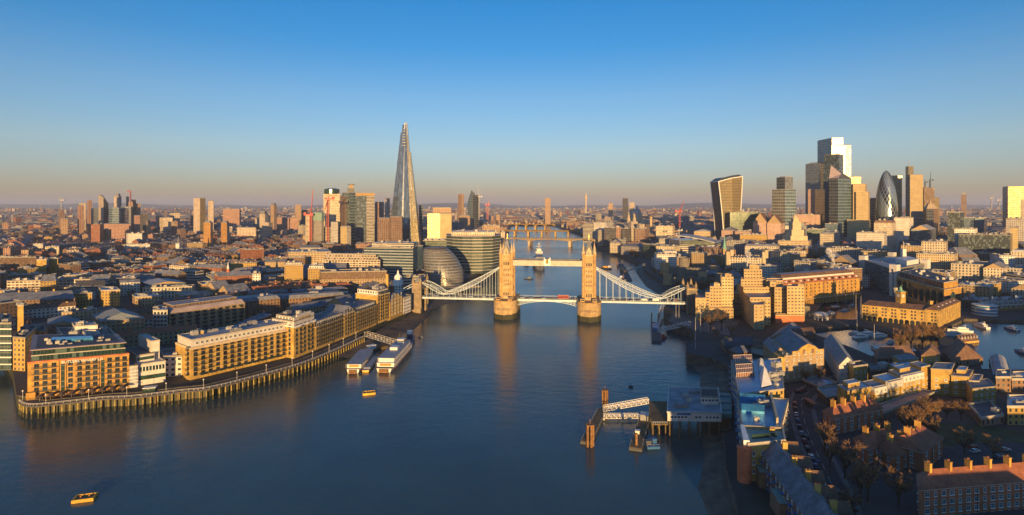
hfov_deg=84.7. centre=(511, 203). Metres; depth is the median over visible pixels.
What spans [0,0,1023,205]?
sky
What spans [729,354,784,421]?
flats
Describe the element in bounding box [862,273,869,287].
apartment block
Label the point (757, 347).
house
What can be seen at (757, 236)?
office building
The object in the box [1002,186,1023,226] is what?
skyscraper
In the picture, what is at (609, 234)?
office building
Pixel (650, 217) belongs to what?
memorial column
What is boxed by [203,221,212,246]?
tower block
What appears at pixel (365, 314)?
wharf building
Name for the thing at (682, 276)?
castle wall
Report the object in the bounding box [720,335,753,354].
pub
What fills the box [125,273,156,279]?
pitched roof house
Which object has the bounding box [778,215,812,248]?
offices
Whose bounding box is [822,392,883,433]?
council flats
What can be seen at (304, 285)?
house terrace
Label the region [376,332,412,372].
riverboat
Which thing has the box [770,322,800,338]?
warehouse
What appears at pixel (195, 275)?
apartment block
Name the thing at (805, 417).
road
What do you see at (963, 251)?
pitched roof house
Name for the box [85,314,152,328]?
house terrace
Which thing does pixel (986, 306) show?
flats
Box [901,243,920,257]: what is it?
office building
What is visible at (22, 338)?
house
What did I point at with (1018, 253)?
office building
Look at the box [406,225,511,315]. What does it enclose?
river wall
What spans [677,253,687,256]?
apartment block
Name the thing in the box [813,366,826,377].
bare tree
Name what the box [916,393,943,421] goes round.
bare tree
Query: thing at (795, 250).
apartment block
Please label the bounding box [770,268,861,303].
warehouse
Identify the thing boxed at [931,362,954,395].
stepped house
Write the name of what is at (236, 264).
apartment block
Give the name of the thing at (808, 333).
house
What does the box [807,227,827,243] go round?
office building
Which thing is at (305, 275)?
pitched roof house
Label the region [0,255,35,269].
flats
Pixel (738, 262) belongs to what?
castle keep
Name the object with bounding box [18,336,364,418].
boardwalk
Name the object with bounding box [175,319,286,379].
wharf building
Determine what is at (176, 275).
house terrace
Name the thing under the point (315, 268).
flats
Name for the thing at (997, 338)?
dock water
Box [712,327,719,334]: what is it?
bare tree
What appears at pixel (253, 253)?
office building
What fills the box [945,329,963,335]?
motor yacht
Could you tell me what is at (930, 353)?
hall
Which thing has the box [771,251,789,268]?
apartment block
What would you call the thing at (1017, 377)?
house
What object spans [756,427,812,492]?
terrace house
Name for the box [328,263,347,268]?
pitched roof house
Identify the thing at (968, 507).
window
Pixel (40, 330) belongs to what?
house
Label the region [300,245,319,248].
block
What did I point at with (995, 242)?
office building
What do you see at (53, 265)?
block
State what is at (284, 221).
tower block
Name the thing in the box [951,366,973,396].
stepped house
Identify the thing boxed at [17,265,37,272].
apartment block
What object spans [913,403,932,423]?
bare tree
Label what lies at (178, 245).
church
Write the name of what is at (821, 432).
bare tree
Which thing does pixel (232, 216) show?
tower block
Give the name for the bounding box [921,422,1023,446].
lawn
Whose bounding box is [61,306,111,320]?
apartment block
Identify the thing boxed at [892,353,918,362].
stepped house
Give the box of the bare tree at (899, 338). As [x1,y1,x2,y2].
[893,328,906,345]
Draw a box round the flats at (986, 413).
[969,400,1004,426]
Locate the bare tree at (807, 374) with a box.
[799,368,811,379]
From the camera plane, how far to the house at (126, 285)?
662.46 m
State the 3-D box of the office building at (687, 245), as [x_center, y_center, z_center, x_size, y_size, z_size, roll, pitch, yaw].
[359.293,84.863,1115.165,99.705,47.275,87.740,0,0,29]
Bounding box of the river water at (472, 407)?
[0,225,707,514]
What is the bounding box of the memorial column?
[649,215,652,232]
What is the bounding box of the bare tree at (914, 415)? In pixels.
[900,405,925,425]
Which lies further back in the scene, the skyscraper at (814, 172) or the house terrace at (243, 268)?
the skyscraper at (814, 172)
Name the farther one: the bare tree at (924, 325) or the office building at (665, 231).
the office building at (665, 231)
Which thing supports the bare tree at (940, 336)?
on the ground at (752, 498)
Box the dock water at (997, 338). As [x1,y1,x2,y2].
[811,302,1023,368]
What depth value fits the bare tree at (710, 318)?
472.86 m
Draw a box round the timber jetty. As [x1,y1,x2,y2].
[649,401,672,433]
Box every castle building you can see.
[706,270,717,277]
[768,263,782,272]
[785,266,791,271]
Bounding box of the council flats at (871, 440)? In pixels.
[852,421,894,464]
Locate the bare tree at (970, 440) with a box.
[952,426,975,453]
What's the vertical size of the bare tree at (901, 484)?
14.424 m
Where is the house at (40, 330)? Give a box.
[26,324,44,334]
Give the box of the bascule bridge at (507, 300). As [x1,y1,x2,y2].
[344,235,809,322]
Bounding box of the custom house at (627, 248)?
[621,243,642,255]
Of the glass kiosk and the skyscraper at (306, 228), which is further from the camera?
the skyscraper at (306, 228)
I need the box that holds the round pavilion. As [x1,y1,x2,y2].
[813,312,828,320]
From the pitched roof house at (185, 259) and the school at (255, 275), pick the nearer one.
the school at (255, 275)
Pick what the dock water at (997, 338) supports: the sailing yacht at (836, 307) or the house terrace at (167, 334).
the sailing yacht at (836, 307)
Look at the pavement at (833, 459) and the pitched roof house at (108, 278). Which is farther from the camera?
the pitched roof house at (108, 278)
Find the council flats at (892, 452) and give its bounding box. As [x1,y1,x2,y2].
[878,426,914,471]
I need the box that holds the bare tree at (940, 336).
[933,325,944,345]
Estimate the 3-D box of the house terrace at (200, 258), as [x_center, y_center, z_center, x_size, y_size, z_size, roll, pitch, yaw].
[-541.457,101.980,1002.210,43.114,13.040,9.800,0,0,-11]
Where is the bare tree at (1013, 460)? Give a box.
[1009,455,1021,462]
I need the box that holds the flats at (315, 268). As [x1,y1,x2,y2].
[308,262,324,283]
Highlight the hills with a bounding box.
[0,203,1001,206]
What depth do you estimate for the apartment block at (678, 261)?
948.87 m
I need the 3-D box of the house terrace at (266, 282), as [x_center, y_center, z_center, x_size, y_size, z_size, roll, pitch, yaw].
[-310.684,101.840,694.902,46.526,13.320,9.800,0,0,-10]
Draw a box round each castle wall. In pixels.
[660,257,743,277]
[663,267,724,284]
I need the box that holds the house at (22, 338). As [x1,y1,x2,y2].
[13,325,36,370]
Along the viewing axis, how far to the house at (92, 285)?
640.11 m
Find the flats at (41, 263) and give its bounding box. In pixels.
[36,256,46,272]
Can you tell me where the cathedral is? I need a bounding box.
[624,205,649,223]
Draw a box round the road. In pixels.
[793,377,856,514]
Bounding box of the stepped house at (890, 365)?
[888,361,909,372]
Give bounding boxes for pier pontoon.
[617,262,631,280]
[651,313,661,342]
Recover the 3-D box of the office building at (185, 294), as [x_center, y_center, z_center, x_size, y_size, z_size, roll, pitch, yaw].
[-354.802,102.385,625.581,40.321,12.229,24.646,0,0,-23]
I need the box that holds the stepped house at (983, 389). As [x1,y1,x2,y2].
[965,378,995,402]
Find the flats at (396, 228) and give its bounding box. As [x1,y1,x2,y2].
[390,216,402,240]
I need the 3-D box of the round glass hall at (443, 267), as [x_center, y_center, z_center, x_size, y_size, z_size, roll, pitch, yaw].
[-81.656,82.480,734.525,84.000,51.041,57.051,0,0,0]
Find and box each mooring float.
[71,492,97,503]
[362,390,375,395]
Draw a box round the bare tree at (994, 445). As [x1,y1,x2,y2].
[980,433,1006,459]
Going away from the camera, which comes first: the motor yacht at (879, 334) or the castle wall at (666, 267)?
the motor yacht at (879, 334)
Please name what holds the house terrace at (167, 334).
on the ground at (752, 498)
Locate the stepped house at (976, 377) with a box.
[969,374,982,381]
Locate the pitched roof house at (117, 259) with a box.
[111,255,129,263]
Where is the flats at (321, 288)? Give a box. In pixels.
[307,285,347,292]
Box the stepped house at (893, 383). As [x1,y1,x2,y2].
[872,372,902,401]
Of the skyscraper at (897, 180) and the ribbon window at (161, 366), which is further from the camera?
the skyscraper at (897, 180)
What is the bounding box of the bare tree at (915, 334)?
[901,323,920,349]
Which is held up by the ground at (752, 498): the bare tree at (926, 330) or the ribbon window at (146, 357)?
the bare tree at (926, 330)
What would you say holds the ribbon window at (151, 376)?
in the office building at (144, 355)
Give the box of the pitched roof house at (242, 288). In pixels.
[217,283,249,295]
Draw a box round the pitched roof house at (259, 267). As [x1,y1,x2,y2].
[242,265,266,270]
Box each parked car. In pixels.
[811,457,819,462]
[812,462,818,468]
[852,507,859,511]
[967,444,977,447]
[969,448,980,452]
[994,454,1002,458]
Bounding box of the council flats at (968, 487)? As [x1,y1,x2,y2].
[916,454,1023,514]
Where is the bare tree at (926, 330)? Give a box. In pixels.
[912,324,931,348]
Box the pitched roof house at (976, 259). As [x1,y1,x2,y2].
[959,257,979,261]
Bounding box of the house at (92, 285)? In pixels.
[76,280,104,298]
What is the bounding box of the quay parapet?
[16,225,739,514]
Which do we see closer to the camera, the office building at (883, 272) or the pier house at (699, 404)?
the pier house at (699, 404)
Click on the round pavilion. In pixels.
(819, 314)
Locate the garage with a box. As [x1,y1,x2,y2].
[802,375,837,389]
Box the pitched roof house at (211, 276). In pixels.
[210,273,214,280]
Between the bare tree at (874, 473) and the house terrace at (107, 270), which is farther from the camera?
the house terrace at (107, 270)
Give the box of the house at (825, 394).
[817,385,836,405]
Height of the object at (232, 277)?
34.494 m
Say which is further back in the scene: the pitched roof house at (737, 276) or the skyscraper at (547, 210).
the skyscraper at (547, 210)
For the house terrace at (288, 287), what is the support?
on the ground at (752, 498)
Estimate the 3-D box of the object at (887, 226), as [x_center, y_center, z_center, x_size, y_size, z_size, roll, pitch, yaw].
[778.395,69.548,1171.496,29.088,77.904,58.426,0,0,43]
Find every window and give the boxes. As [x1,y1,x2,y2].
[137,355,153,360]
[139,364,164,371]
[139,373,164,379]
[908,283,911,297]
[914,284,917,299]
[919,286,923,301]
[925,288,929,302]
[932,289,935,304]
[938,291,942,302]
[966,505,971,510]
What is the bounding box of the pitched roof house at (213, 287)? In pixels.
[205,280,228,294]
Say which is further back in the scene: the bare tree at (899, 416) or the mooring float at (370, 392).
the mooring float at (370, 392)
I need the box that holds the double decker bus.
[558,295,568,298]
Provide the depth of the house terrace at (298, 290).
638.70 m
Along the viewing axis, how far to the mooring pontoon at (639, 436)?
277.10 m
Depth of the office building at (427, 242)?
930.00 m
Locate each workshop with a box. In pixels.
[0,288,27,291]
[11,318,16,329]
[64,285,75,289]
[91,291,95,299]
[117,266,138,268]
[129,264,143,268]
[141,260,157,263]
[144,263,166,268]
[262,273,283,282]
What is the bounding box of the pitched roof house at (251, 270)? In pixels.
[231,269,258,272]
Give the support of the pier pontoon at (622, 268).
on the river water at (472, 407)
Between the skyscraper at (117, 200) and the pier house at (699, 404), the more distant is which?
the skyscraper at (117, 200)
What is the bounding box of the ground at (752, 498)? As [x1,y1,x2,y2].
[0,206,1023,514]
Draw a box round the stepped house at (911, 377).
[888,364,923,395]
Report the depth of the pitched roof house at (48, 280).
673.39 m
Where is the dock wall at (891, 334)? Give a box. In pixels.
[809,300,1023,344]
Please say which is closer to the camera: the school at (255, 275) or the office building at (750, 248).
the school at (255, 275)
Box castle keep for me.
[725,247,768,271]
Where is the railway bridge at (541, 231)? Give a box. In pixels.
[503,230,578,236]
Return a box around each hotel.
[695,264,803,329]
[820,230,839,246]
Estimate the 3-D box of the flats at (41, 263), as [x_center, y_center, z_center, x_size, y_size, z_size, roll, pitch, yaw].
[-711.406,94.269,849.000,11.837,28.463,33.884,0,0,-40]
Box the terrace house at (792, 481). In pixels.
[770,454,838,514]
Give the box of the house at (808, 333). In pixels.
[793,327,815,340]
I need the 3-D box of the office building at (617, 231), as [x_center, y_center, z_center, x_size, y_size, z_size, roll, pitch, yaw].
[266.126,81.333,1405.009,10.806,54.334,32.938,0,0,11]
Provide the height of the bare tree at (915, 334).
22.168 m
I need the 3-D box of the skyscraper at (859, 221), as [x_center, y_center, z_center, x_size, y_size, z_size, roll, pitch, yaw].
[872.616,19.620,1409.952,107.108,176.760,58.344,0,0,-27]
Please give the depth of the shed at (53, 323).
455.94 m
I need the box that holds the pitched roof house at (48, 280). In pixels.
[40,274,57,290]
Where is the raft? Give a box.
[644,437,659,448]
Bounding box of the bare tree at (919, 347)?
[911,342,923,355]
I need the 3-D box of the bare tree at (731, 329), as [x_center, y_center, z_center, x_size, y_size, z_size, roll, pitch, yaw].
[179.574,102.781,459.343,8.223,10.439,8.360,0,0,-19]
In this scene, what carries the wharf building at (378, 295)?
on the ground at (752, 498)
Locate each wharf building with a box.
[26,334,128,400]
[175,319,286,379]
[272,310,315,358]
[314,311,343,349]
[326,304,355,337]
[343,300,376,333]
[355,285,389,323]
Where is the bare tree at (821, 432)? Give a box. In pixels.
[814,420,835,446]
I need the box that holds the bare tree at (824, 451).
[820,442,838,466]
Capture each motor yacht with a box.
[852,331,867,338]
[861,329,873,335]
[871,331,887,336]
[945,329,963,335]
[947,325,973,332]
[974,321,990,328]
[1004,324,1019,331]
[1014,347,1023,353]
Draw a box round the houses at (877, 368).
[868,361,887,379]
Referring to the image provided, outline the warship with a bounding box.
[534,244,544,269]
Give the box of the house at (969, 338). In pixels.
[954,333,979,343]
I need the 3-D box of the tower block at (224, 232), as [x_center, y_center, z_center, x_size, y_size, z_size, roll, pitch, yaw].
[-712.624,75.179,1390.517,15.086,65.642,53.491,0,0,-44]
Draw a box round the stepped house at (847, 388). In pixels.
[837,378,870,403]
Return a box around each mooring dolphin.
[585,422,594,447]
[602,388,607,407]
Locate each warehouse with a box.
[0,289,74,304]
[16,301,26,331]
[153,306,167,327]
[158,295,244,329]
[236,293,279,318]
[275,290,344,310]
[286,295,355,313]
[763,330,823,382]
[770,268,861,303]
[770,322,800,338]
[862,286,960,327]
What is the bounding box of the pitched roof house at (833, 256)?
[820,252,840,259]
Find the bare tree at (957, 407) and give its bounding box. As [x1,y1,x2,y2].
[952,400,968,420]
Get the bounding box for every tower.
[391,123,421,244]
[393,271,402,292]
[585,194,586,212]
[710,174,742,235]
[875,170,897,219]
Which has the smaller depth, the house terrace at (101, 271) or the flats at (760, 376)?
the flats at (760, 376)
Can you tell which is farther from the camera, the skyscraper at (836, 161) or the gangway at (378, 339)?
the skyscraper at (836, 161)
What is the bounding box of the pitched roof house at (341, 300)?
[326,294,354,308]
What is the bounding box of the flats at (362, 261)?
[322,253,380,268]
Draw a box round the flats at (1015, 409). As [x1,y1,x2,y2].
[1007,394,1023,424]
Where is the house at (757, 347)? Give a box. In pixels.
[751,338,764,355]
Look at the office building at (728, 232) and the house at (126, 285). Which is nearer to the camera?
the house at (126, 285)
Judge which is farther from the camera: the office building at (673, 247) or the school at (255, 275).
the office building at (673, 247)
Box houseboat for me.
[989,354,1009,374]
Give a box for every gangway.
[364,331,395,343]
[602,397,648,411]
[603,413,639,419]
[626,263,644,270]
[656,306,663,324]
[657,321,690,332]
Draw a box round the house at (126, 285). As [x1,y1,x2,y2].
[119,279,139,295]
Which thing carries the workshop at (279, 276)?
on the ground at (752, 498)
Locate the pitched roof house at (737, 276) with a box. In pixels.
[728,269,741,285]
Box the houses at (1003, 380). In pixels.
[996,369,1010,391]
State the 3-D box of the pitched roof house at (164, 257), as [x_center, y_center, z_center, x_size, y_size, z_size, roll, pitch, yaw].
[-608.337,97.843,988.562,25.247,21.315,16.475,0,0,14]
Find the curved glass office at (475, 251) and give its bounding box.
[446,229,500,273]
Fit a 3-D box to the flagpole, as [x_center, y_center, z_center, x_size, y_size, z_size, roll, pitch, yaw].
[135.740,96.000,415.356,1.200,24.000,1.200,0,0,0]
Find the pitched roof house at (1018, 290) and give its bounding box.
[1012,284,1023,296]
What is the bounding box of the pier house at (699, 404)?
[667,387,731,437]
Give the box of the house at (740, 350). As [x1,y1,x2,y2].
[729,345,749,359]
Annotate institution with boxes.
[104,223,130,239]
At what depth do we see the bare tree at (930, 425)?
250.05 m
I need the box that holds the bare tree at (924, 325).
[917,321,934,336]
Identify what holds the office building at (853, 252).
on the ground at (752, 498)
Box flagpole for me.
[694,317,696,349]
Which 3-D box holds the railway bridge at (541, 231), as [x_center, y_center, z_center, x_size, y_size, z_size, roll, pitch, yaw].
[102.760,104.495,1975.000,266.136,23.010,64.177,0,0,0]
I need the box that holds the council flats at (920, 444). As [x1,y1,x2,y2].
[881,419,943,471]
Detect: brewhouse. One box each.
[386,274,402,319]
[399,293,410,313]
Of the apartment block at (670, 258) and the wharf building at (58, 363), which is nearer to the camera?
the wharf building at (58, 363)
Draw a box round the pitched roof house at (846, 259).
[831,255,857,266]
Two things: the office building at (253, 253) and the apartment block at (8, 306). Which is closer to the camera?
the apartment block at (8, 306)
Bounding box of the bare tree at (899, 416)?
[894,406,917,425]
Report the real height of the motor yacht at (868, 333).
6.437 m
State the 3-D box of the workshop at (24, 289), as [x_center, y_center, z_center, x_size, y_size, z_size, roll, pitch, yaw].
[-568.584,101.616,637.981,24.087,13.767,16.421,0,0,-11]
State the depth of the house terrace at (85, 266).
857.95 m
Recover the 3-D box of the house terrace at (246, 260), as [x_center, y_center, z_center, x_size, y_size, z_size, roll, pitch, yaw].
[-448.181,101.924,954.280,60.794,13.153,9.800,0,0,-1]
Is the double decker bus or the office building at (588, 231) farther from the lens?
the office building at (588, 231)
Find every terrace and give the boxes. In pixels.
[0,270,7,288]
[4,268,17,273]
[23,301,75,318]
[58,256,64,262]
[63,257,75,262]
[76,261,89,270]
[78,270,107,272]
[85,269,110,272]
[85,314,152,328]
[97,267,116,269]
[109,269,156,272]
[109,272,148,275]
[113,275,121,284]
[117,268,151,269]
[118,323,196,346]
[127,307,152,314]
[153,297,195,305]
[154,269,186,284]
[156,293,209,301]
[190,259,209,264]
[192,260,227,264]
[195,257,221,259]
[196,263,226,276]
[203,290,243,297]
[205,262,229,266]
[232,260,262,261]
[234,267,252,269]
[235,311,271,324]
[240,260,264,265]
[241,280,280,285]
[246,291,282,294]
[247,283,265,288]
[248,288,287,293]
[250,284,301,292]
[260,277,276,280]
[264,254,278,257]
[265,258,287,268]
[269,282,316,288]
[284,280,316,283]
[292,286,325,292]
[305,282,353,292]
[357,279,391,287]
[377,282,394,291]
[824,334,853,383]
[880,388,934,417]
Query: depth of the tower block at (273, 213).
1992.47 m
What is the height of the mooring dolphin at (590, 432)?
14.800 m
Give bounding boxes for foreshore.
[332,310,430,358]
[428,271,498,309]
[636,266,669,298]
[690,364,729,454]
[697,442,735,514]
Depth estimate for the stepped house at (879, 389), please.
298.74 m
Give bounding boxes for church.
[175,235,186,250]
[719,236,726,254]
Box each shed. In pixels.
[47,315,79,333]
[141,278,185,290]
[962,294,980,306]
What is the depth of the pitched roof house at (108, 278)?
686.00 m
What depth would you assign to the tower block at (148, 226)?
1796.99 m
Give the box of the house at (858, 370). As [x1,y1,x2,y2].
[848,360,867,380]
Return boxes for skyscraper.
[98,194,107,223]
[114,194,120,222]
[193,198,204,234]
[305,215,312,242]
[313,212,323,241]
[323,188,339,211]
[324,196,345,225]
[324,226,330,242]
[331,221,340,243]
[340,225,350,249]
[342,184,354,243]
[355,193,374,243]
[458,194,463,221]
[467,190,474,226]
[473,195,478,227]
[545,198,549,223]
[608,203,612,218]
[622,198,627,218]
[629,202,633,220]
[772,189,795,225]
[776,176,792,188]
[805,162,823,213]
[808,189,824,227]
[817,137,842,162]
[823,154,843,222]
[829,166,850,236]
[831,144,850,175]
[847,176,869,239]
[870,198,875,230]
[891,175,901,216]
[905,166,922,216]
[911,211,922,227]
[923,201,937,236]
[924,187,933,206]
[933,197,938,231]
[961,192,965,216]
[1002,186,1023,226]
[1020,199,1023,216]
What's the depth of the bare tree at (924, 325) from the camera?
448.30 m
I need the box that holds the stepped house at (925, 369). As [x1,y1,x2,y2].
[909,361,929,389]
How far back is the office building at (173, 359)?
351.37 m
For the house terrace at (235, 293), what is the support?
on the ground at (752, 498)
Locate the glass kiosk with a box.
[142,385,157,392]
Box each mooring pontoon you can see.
[362,355,377,371]
[580,408,607,444]
[629,411,650,451]
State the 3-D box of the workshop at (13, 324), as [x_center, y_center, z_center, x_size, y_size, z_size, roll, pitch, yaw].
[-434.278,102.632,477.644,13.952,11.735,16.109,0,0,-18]
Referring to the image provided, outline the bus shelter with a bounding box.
[804,398,817,407]
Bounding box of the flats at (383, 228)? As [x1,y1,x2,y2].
[377,217,389,240]
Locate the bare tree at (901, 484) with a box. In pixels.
[878,465,916,506]
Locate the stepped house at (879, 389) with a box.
[863,379,887,403]
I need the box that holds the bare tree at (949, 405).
[938,400,956,418]
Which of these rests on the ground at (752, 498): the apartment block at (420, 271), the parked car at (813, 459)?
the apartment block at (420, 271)
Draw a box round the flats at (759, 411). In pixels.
[734,392,790,443]
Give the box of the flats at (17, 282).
[6,276,90,290]
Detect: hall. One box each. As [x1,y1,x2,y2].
[423,246,480,289]
[610,239,621,252]
[753,213,768,233]
[767,214,784,242]
[921,343,940,362]
[942,338,982,366]
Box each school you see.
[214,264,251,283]
[252,271,260,281]
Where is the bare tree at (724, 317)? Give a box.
[715,309,728,330]
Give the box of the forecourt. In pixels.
[668,311,739,335]
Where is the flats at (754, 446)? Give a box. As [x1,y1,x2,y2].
[737,424,785,483]
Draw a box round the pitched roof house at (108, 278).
[90,274,113,286]
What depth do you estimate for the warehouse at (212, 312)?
481.01 m
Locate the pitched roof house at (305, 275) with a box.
[303,270,307,280]
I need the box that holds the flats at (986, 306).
[971,295,1023,315]
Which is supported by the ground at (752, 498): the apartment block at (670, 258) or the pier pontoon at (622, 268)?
the apartment block at (670, 258)
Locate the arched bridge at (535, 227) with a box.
[507,224,554,229]
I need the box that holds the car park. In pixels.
[932,442,1023,468]
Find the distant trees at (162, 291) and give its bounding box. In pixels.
[0,212,1009,329]
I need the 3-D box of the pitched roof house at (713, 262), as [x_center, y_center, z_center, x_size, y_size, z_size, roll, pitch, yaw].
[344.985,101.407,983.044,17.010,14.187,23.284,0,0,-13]
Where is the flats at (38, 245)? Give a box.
[33,243,42,247]
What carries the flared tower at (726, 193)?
on the ground at (752, 498)
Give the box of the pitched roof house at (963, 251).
[948,247,976,260]
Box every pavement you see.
[788,375,834,469]
[811,394,862,514]
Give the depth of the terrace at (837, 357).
353.59 m
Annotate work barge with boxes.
[366,344,387,351]
[599,266,611,268]
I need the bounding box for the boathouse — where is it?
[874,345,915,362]
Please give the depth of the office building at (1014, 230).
960.00 m
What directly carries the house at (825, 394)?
on the ground at (752, 498)
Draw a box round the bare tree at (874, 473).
[851,456,883,500]
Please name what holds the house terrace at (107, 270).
on the ground at (752, 498)
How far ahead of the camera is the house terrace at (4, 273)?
713.35 m
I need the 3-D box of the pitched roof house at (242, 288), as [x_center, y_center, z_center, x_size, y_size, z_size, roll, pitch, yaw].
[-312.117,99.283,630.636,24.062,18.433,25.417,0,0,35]
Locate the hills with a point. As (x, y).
(424, 205)
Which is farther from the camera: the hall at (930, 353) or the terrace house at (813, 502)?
the hall at (930, 353)
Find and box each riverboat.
[346,349,373,373]
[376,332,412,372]
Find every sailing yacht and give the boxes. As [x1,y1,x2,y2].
[826,280,844,308]
[871,335,877,350]
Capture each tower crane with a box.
[304,192,313,240]
[324,193,333,241]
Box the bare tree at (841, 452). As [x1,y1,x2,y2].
[825,433,867,478]
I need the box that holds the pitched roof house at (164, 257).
[157,253,175,260]
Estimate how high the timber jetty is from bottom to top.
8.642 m
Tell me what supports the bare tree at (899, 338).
on the ground at (752, 498)
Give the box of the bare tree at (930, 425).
[921,411,940,432]
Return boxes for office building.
[44,245,58,254]
[125,333,165,385]
[129,359,137,387]
[132,293,160,306]
[160,347,181,376]
[175,291,212,297]
[237,227,255,236]
[240,247,263,259]
[364,240,418,277]
[375,202,383,235]
[415,245,422,269]
[419,205,422,243]
[423,238,445,268]
[427,213,450,238]
[433,207,450,212]
[482,224,499,232]
[500,231,504,245]
[583,223,593,242]
[593,221,612,242]
[598,229,603,245]
[604,226,615,246]
[616,226,620,238]
[621,227,634,241]
[631,226,634,241]
[635,227,649,242]
[643,243,666,257]
[656,225,674,236]
[656,244,679,252]
[659,238,668,244]
[669,234,721,252]
[682,216,693,230]
[694,229,712,236]
[721,227,738,239]
[726,240,748,255]
[730,211,759,232]
[735,229,751,239]
[740,233,767,242]
[745,243,779,254]
[785,222,808,235]
[796,213,821,227]
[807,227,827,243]
[825,222,841,239]
[826,246,865,258]
[856,230,886,248]
[859,241,930,295]
[861,249,899,256]
[894,216,913,248]
[897,268,961,309]
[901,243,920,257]
[911,224,935,242]
[916,251,957,269]
[921,239,947,251]
[947,211,963,241]
[951,259,989,281]
[954,227,977,246]
[958,232,1012,253]
[964,217,976,227]
[975,217,986,232]
[983,261,1008,279]
[1006,217,1023,240]
[1006,265,1023,272]
[1010,226,1017,249]
[1011,248,1023,264]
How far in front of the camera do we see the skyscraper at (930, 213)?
1485.48 m
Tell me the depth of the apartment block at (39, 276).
725.76 m
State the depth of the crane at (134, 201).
2143.33 m
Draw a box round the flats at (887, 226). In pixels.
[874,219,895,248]
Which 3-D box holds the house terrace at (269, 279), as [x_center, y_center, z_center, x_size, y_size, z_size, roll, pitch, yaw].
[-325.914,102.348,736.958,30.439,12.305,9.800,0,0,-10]
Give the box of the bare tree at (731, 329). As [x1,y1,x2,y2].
[726,323,735,331]
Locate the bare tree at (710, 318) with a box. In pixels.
[704,311,716,331]
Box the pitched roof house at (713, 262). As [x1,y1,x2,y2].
[711,258,716,264]
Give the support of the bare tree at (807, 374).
on the ground at (752, 498)
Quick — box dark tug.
[407,330,414,343]
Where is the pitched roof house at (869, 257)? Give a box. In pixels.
[854,255,877,263]
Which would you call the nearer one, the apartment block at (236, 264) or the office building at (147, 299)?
the office building at (147, 299)
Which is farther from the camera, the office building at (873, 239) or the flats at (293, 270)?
the office building at (873, 239)
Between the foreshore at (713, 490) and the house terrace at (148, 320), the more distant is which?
the house terrace at (148, 320)
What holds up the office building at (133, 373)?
on the ground at (752, 498)
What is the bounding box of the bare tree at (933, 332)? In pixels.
[921,321,940,343]
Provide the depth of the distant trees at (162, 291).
1051.80 m
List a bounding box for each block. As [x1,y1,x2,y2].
[0,288,17,292]
[0,299,21,321]
[0,313,11,369]
[8,271,45,278]
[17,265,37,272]
[32,273,56,278]
[49,257,57,273]
[56,320,115,333]
[58,210,63,229]
[59,261,80,276]
[60,218,67,234]
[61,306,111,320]
[62,272,92,277]
[72,288,91,307]
[77,205,83,233]
[79,203,85,231]
[86,261,102,269]
[87,200,91,226]
[91,208,97,223]
[92,308,144,333]
[96,259,114,266]
[98,286,119,306]
[109,207,118,222]
[110,263,125,268]
[116,275,139,287]
[120,206,130,223]
[120,260,140,265]
[125,243,149,249]
[126,232,141,243]
[128,201,132,231]
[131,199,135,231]
[131,257,142,261]
[134,203,139,214]
[134,215,139,232]
[140,213,148,231]
[142,256,156,261]
[143,284,194,297]
[146,220,149,233]
[159,217,171,230]
[169,213,179,220]
[169,263,196,269]
[180,269,203,281]
[198,280,221,290]
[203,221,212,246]
[206,271,223,280]
[208,200,213,228]
[221,221,228,244]
[223,209,240,224]
[230,261,259,270]
[259,211,267,233]
[262,268,283,274]
[270,203,276,229]
[275,256,306,265]
[277,217,288,229]
[287,248,330,263]
[290,217,296,229]
[295,204,300,219]
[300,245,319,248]
[301,210,309,224]
[319,268,386,290]
[385,198,389,216]
[401,274,426,293]
[417,269,424,273]
[654,251,676,269]
[658,249,676,253]
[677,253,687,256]
[677,256,689,267]
[689,251,710,267]
[713,255,724,265]
[749,263,776,277]
[754,248,775,257]
[768,257,778,262]
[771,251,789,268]
[775,249,806,253]
[790,252,805,267]
[793,246,812,258]
[794,258,823,271]
[813,248,816,258]
[816,261,847,269]
[817,245,827,258]
[822,265,861,291]
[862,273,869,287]
[928,269,954,278]
[957,281,993,299]
[976,251,989,261]
[977,279,1000,295]
[984,276,1023,292]
[990,253,1014,264]
[1006,272,1023,278]
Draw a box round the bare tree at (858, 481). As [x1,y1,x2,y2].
[848,459,872,503]
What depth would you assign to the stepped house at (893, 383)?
303.46 m
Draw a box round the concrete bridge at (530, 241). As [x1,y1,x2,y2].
[505,237,597,246]
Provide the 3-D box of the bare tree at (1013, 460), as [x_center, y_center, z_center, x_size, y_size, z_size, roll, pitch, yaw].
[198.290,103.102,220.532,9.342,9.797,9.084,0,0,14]
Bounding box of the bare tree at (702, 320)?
[698,315,705,326]
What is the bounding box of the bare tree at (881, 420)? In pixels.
[877,414,893,424]
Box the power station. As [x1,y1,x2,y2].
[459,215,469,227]
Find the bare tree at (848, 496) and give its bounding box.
[838,481,862,507]
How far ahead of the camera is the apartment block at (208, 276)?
751.31 m
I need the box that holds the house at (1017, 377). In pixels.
[1011,371,1023,389]
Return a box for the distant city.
[0,206,1023,260]
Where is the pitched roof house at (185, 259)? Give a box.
[174,256,189,262]
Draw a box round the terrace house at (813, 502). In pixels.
[792,483,853,514]
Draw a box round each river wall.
[7,314,405,413]
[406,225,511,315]
[555,225,737,514]
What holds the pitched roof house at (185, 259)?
on the ground at (752, 498)
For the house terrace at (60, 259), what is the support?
on the ground at (752, 498)
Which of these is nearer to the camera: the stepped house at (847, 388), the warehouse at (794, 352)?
the stepped house at (847, 388)
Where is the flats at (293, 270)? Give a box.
[284,260,302,280]
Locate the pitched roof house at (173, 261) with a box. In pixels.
[164,259,185,266]
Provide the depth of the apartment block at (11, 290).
617.36 m

